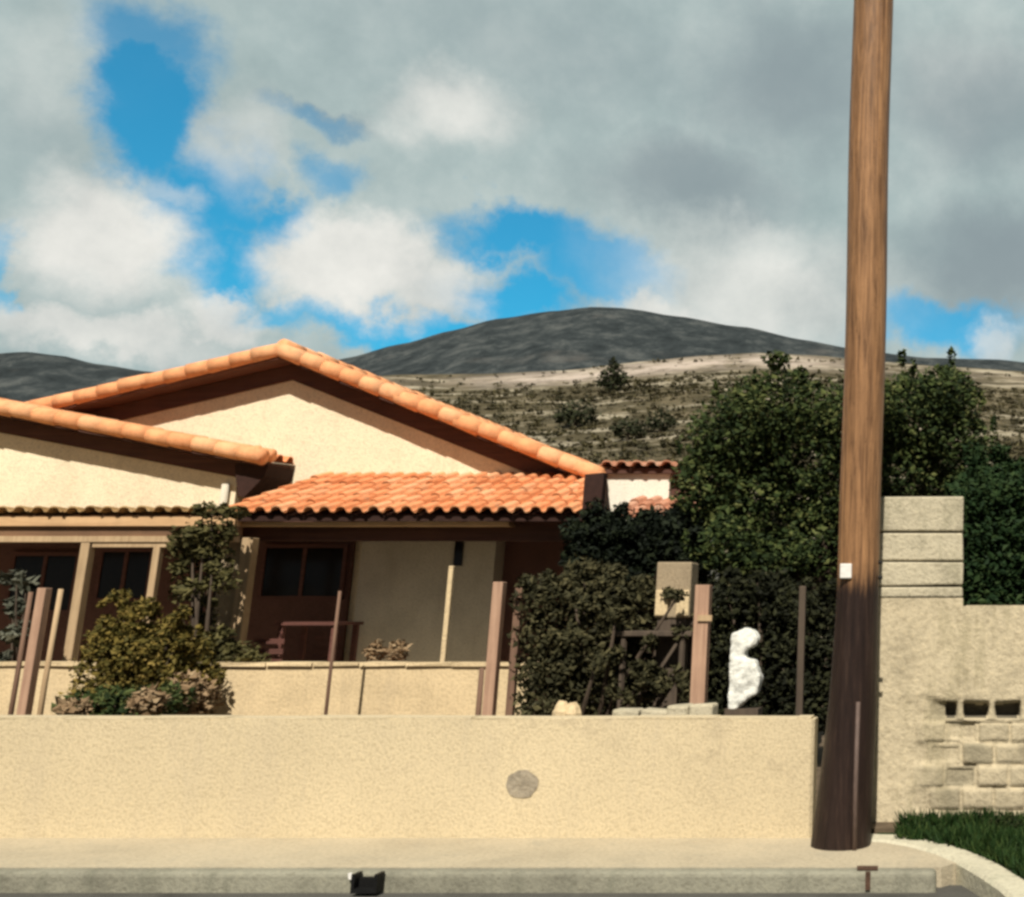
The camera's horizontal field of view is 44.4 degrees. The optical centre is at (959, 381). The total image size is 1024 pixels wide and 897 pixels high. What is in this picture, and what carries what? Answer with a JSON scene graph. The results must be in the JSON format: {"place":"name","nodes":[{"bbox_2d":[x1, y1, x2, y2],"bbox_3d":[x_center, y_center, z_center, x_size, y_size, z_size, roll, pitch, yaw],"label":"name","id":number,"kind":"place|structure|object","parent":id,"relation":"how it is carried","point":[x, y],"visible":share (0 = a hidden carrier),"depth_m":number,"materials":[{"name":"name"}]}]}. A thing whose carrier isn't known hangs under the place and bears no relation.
{"place":"outdoors","nodes":[
{"label":"outdoors","id":0,"kind":"place"},
{"bbox_2d":[0,352,153,401],"bbox_3d":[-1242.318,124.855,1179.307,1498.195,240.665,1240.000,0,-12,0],"label":"hill","id":1,"kind":"structure","parent":0,"point":[26,376],"depth_m":977.01,"materials":[{"name":"grey stone"}]},
{"bbox_2d":[348,871,384,893],"bbox_3d":[-3.701,3.099,6.816,0.223,0.110,0.092,0,-12,0],"label":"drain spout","id":2,"kind":"object","parent":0,"point":[361,884],"visible":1,"depth_m":6.80,"materials":[{"name":"black metal"}]},
{"bbox_2d":[0,838,955,886],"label":"pavement","id":3,"kind":"structure","parent":0,"point":[408,853],"depth_m":7.41,"materials":[{"name":"concrete"}]},
{"bbox_2d":[0,715,817,837],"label":"boundary wall","id":4,"kind":"structure","parent":3,"relation":"on","point":[379,776],"depth_m":8.00,"materials":[{"name":"beige paint"}]},
{"bbox_2d":[811,0,892,850],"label":"utility pole","id":5,"kind":"object","parent":3,"relation":"on","point":[842,821],"visible":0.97,"depth_m":8.12,"materials":[{"name":"brown wood"}]},
{"bbox_2d":[0,885,978,896],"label":"road","id":6,"kind":"structure","parent":0,"point":[953,891],"depth_m":6.82,"materials":[{"name":"grey asphalt"}]},
{"bbox_2d":[0,868,935,892],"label":"kerb","id":7,"kind":"structure","parent":6,"relation":"on","point":[461,880],"depth_m":6.87,"materials":[{"name":"concrete"}]},
{"bbox_2d":[857,866,877,889],"bbox_3d":[-0.585,3.119,6.921,0.141,0.114,0.134,0,-12,0],"label":"valve cover","id":8,"kind":"object","parent":6,"relation":"on","point":[867,879],"visible":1,"depth_m":6.87,"materials":[{"name":"metal"}]},
{"bbox_2d":[0,0,1023,371],"label":"sky","id":9,"kind":"structure","parent":0,"point":[183,182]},
{"bbox_2d":[339,307,1023,375],"bbox_3d":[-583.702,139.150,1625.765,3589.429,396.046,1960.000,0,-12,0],"label":"hill","id":10,"kind":"structure","parent":0,"point":[578,338],"depth_m":1355.44,"materials":[{"name":"grey stone"}]},
{"bbox_2d":[380,353,1023,645],"bbox_3d":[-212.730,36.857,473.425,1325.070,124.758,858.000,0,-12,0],"label":"hillside","id":11,"kind":"structure","parent":0,"point":[722,365],"depth_m":470.39,"materials":[{"name":"brown soil"}]},
{"bbox_2d":[552,398,601,427],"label":"bush","id":12,"kind":"object","parent":11,"relation":"on","point":[565,414],"visible":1,"depth_m":371.11,"materials":[{"name":"green plant"}]},
{"bbox_2d":[595,356,630,390],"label":"hillside tree","id":13,"kind":"object","parent":11,"relation":"on","point":[616,381],"visible":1,"depth_m":451.72,"materials":[{"name":"green plant"}]},
{"bbox_2d":[608,416,647,439],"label":"hillside tree","id":14,"kind":"object","parent":11,"relation":"on","point":[637,430],"visible":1,"depth_m":317.88,"materials":[{"name":"green plant"}]},
{"bbox_2d":[644,408,679,431],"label":"hillside tree","id":15,"kind":"object","parent":11,"relation":"on","point":[659,424],"visible":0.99,"depth_m":340.82,"materials":[{"name":"green plant"}]},
{"bbox_2d":[397,354,1023,597],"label":"hillside scrub","id":16,"kind":"object","parent":11,"relation":"on","point":[558,397],"visible":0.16,"depth_m":414.65,"materials":[{"name":"green plant"}]},
{"bbox_2d":[721,659,898,833],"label":"garden ground","id":17,"kind":"structure","parent":0,"point":[882,827],"depth_m":10.06,"materials":[{"name":"soil"}]},
{"bbox_2d":[0,568,40,661],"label":"shrub","id":18,"kind":"object","parent":17,"relation":"on","point":[15,604],"visible":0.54,"depth_m":12.21,"materials":[{"name":"green plant"}]},
{"bbox_2d":[8,592,32,714],"bbox_3d":[-9.291,2.999,10.816,0.048,1.836,0.043,0,-12,0],"label":"garden post","id":19,"kind":"object","parent":17,"relation":"on","point":[19,659],"visible":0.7,"depth_m":10.87,"materials":[{"name":"brown wood"}]},
{"bbox_2d":[16,588,51,714],"bbox_3d":[-8.995,2.941,10.623,0.085,1.871,0.085,0,-12,0],"label":"garden post","id":20,"kind":"object","parent":17,"relation":"on","point":[33,653],"visible":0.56,"depth_m":10.66,"materials":[{"name":"brown wood"}]},
{"bbox_2d":[37,589,63,714],"bbox_3d":[-8.920,2.965,10.721,0.056,1.864,0.048,0,-12,0],"label":"garden post","id":21,"kind":"object","parent":17,"relation":"on","point":[43,691],"visible":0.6,"depth_m":10.77,"materials":[{"name":"beige wood"}]},
{"bbox_2d":[52,682,170,715],"bbox_3d":[-7.578,3.167,9.752,0.964,0.992,0.462,0,-12,0],"label":"grey shrub","id":22,"kind":"object","parent":17,"relation":"on","point":[140,704],"visible":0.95,"depth_m":9.78,"materials":[{"name":"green plant"}]},
{"bbox_2d":[51,678,197,715],"bbox_3d":[-7.741,3.245,10.142,1.167,1.008,0.733,0,-12,0],"label":"dark shrub","id":23,"kind":"object","parent":17,"relation":"on","point":[114,705],"visible":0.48,"depth_m":10.12,"materials":[{"name":"green plant"}]},
{"bbox_2d":[58,587,227,715],"bbox_3d":[-8.325,3.021,11.152,1.499,1.854,1.168,0,-12,0],"label":"golden bush","id":24,"kind":"object","parent":17,"relation":"on","point":[127,648],"visible":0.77,"depth_m":11.07,"materials":[{"name":"green plant"}]},
{"bbox_2d":[159,669,225,715],"bbox_3d":[-7.484,3.306,10.613,0.567,1.059,0.655,0,-12,0],"label":"dry shrub","id":25,"kind":"object","parent":17,"relation":"on","point":[203,695],"visible":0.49,"depth_m":10.65,"materials":[{"name":"brown plant"}]},
{"bbox_2d":[165,500,270,662],"bbox_3d":[-8.312,2.742,12.269,1.820,2.874,0.838,-3,-12,15],"label":"climbing vine","id":26,"kind":"object","parent":17,"relation":"on","point":[194,544],"visible":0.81,"depth_m":12.35,"materials":[{"name":"green plant"}]},
{"bbox_2d":[0,661,538,715],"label":"terrace wall","id":27,"kind":"structure","parent":17,"relation":"on","point":[290,688],"depth_m":11.59,"materials":[{"name":"beige paint"}]},
{"bbox_2d":[361,639,389,661],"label":"potted plant","id":28,"kind":"object","parent":27,"relation":"on","point":[372,651],"visible":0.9,"depth_m":12.12,"materials":[{"name":"beige plant"}]},
{"bbox_2d":[324,591,341,714],"bbox_3d":[-6.260,3.014,10.915,0.039,1.848,0.033,0,-12,0],"label":"iron stake","id":29,"kind":"object","parent":17,"relation":"on","point":[332,656],"visible":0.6,"depth_m":10.96,"materials":[{"name":"brown metal"}]},
{"bbox_2d":[0,339,721,715],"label":"bungalow","id":30,"kind":"object","parent":17,"relation":"on","point":[394,511],"visible":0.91,"depth_m":14.83,"materials":[{"name":"paint"}]},
{"bbox_2d":[2,552,79,613],"bbox_3d":[-12.409,2.717,14.878,0.925,0.819,0.039,0,-12,0],"label":"window","id":31,"kind":"structure","parent":30,"relation":"in","point":[56,570],"depth_m":14.90,"materials":[{"name":"black glass"}]},
{"bbox_2d":[92,548,152,601],"bbox_3d":[-11.317,2.613,14.900,0.737,0.714,0.039,0,-12,0],"label":"window","id":32,"kind":"structure","parent":30,"relation":"in","point":[117,568],"depth_m":14.90,"materials":[{"name":"black glass"}]},
{"bbox_2d":[254,639,284,661],"bbox_3d":[-8.389,3.550,13.104,0.400,0.950,0.405,0,-12,0],"label":"porch chair","id":33,"kind":"object","parent":30,"relation":"on","point":[271,641],"visible":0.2,"depth_m":13.35,"materials":[{"name":"brown wood"}]},
{"bbox_2d":[256,544,348,599],"bbox_3d":[-8.901,2.573,14.908,1.148,0.742,0.039,0,-12,0],"label":"window","id":34,"kind":"structure","parent":30,"relation":"in","point":[287,571],"depth_m":14.90,"materials":[{"name":"black glass"}]},
{"bbox_2d":[274,622,363,661],"bbox_3d":[-8.068,3.586,13.758,0.778,1.147,0.600,0,-12,0],"label":"porch table","id":35,"kind":"object","parent":30,"relation":"on","point":[304,634],"visible":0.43,"depth_m":13.97,"materials":[{"name":"brown wood"}]},
{"bbox_2d":[312,637,342,659],"bbox_3d":[-8.290,3.775,14.181,0.400,0.950,0.405,0,-12,0],"label":"porch chair","id":36,"kind":"object","parent":30,"relation":"on","point":[321,648],"visible":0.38,"depth_m":14.41,"materials":[{"name":"brown wood"}]},
{"bbox_2d":[383,639,412,661],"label":"potted plant","id":37,"kind":"object","parent":17,"relation":"on","point":[399,648],"visible":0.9,"depth_m":12.11,"materials":[{"name":"beige plant"}]},
{"bbox_2d":[475,668,484,714],"bbox_3d":[-4.842,3.428,11.033,0.060,1.085,0.057,0,-12,0],"label":"garden stake","id":38,"kind":"object","parent":17,"relation":"on","point":[479,692],"visible":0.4,"depth_m":11.08,"materials":[{"name":"brown wood"}]},
{"bbox_2d":[482,582,506,714],"bbox_3d":[-4.486,2.894,10.531,0.100,1.927,0.100,0,-12,0],"label":"gate post","id":39,"kind":"object","parent":17,"relation":"on","point":[492,670],"visible":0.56,"depth_m":10.56,"materials":[{"name":"brown wood"}]},
{"bbox_2d":[505,588,524,715],"bbox_3d":[-4.326,2.941,10.623,0.070,1.871,0.070,0,-12,0],"label":"gate post","id":40,"kind":"object","parent":17,"relation":"on","point":[511,687],"visible":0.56,"depth_m":10.64,"materials":[{"name":"brown wood"}]},
{"bbox_2d":[552,700,581,715],"bbox_3d":[-3.222,3.054,8.966,0.260,0.886,0.178,0,-12,0],"label":"garden stone","id":41,"kind":"object","parent":17,"relation":"on","point":[563,708],"visible":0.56,"depth_m":9.00,"materials":[{"name":"beige stone"}]},
{"bbox_2d":[506,552,693,715],"bbox_3d":[-3.488,2.754,10.667,2.109,2.209,1.287,0,-12,0],"label":"olive hedge","id":42,"kind":"object","parent":17,"relation":"on","point":[572,669],"visible":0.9,"depth_m":10.65,"materials":[{"name":"green plant"}]},
{"bbox_2d":[558,496,715,703],"bbox_3d":[-3.874,2.825,12.997,1.953,2.991,1.356,0,-12,0],"label":"dark hedge","id":43,"kind":"object","parent":17,"relation":"on","point":[642,541],"visible":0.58,"depth_m":12.94,"materials":[{"name":"green plant"}]},
{"bbox_2d":[615,630,692,708],"bbox_3d":[-2.935,3.116,10.587,0.760,1.413,0.500,0,-12,0],"label":"garden table","id":44,"kind":"object","parent":17,"relation":"on","point":[680,642],"visible":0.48,"depth_m":10.48,"materials":[{"name":"brown wood"}]},
{"bbox_2d":[591,460,719,703],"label":"outbuilding","id":45,"kind":"structure","parent":17,"relation":"on","point":[636,484],"depth_m":15.01,"materials":[{"name":"paint"}]},
{"bbox_2d":[612,703,717,715],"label":"garden kerb","id":46,"kind":"structure","parent":17,"relation":"on","point":[696,709],"depth_m":9.23,"materials":[{"name":"concrete"}]},
{"bbox_2d":[653,562,698,708],"bbox_3d":[-2.820,2.821,10.790,0.345,2.074,0.322,0,-12,0],"label":"garden cabinet","id":47,"kind":"object","parent":17,"relation":"on","point":[680,575],"visible":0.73,"depth_m":10.77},
{"bbox_2d":[690,585,711,703],"bbox_3d":[-2.316,2.771,9.832,0.169,1.882,0.150,0,-12,0],"label":"fence post","id":48,"kind":"object","parent":17,"relation":"on","point":[701,645],"visible":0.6,"depth_m":9.88,"materials":[{"name":"brown wood"}]},
{"bbox_2d":[724,628,763,715],"bbox_3d":[-1.887,2.896,9.631,0.301,1.456,0.243,0,-12,0],"label":"garden ornament","id":49,"kind":"object","parent":17,"relation":"on","point":[746,677],"visible":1,"depth_m":9.59,"materials":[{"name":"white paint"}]},
{"bbox_2d":[692,565,836,734],"bbox_3d":[-2.071,2.977,11.528,1.987,2.118,0.924,0,-12,0],"label":"dark hedge","id":50,"kind":"object","parent":17,"relation":"on","point":[767,610],"visible":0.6,"depth_m":11.36,"materials":[{"name":"green plant"}]},
{"bbox_2d":[796,586,806,715],"bbox_3d":[-1.319,2.623,9.056,0.055,1.856,0.055,0,-12,0],"label":"fence post","id":51,"kind":"object","parent":17,"relation":"on","point":[801,652],"visible":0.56,"depth_m":9.11,"materials":[{"name":"brown wood"}]},
{"bbox_2d":[668,346,998,674],"bbox_3d":[-1.520,2.070,13.520,4.028,4.897,2.872,0,-12,0],"label":"garden tree","id":52,"kind":"object","parent":17,"relation":"on","point":[736,468],"visible":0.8,"depth_m":13.24,"materials":[{"name":"green plant"}]},
{"bbox_2d":[872,496,1023,821],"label":"block wall","id":53,"kind":"structure","parent":17,"relation":"on","point":[949,734],"depth_m":8.64,"materials":[{"name":"concrete"}]},
{"bbox_2d":[944,441,1023,605],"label":"green hedge","id":54,"kind":"object","parent":17,"relation":"on","point":[993,536],"visible":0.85,"depth_m":11.02,"materials":[{"name":"green plant"}]},
{"bbox_2d":[877,806,1023,879],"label":"verge ground","id":55,"kind":"structure","parent":0,"point":[895,834],"depth_m":8.13,"materials":[{"name":"green plant"}]},
{"bbox_2d":[871,834,1023,896],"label":"kerb edging","id":56,"kind":"object","parent":55,"relation":"on","point":[979,876],"visible":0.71,"depth_m":6.98,"materials":[{"name":"concrete"}]},
{"bbox_2d":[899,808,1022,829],"bbox_3d":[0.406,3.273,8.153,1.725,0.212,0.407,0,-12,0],"label":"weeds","id":57,"kind":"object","parent":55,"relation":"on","point":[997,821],"visible":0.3,"depth_m":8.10,"materials":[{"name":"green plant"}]}
]}

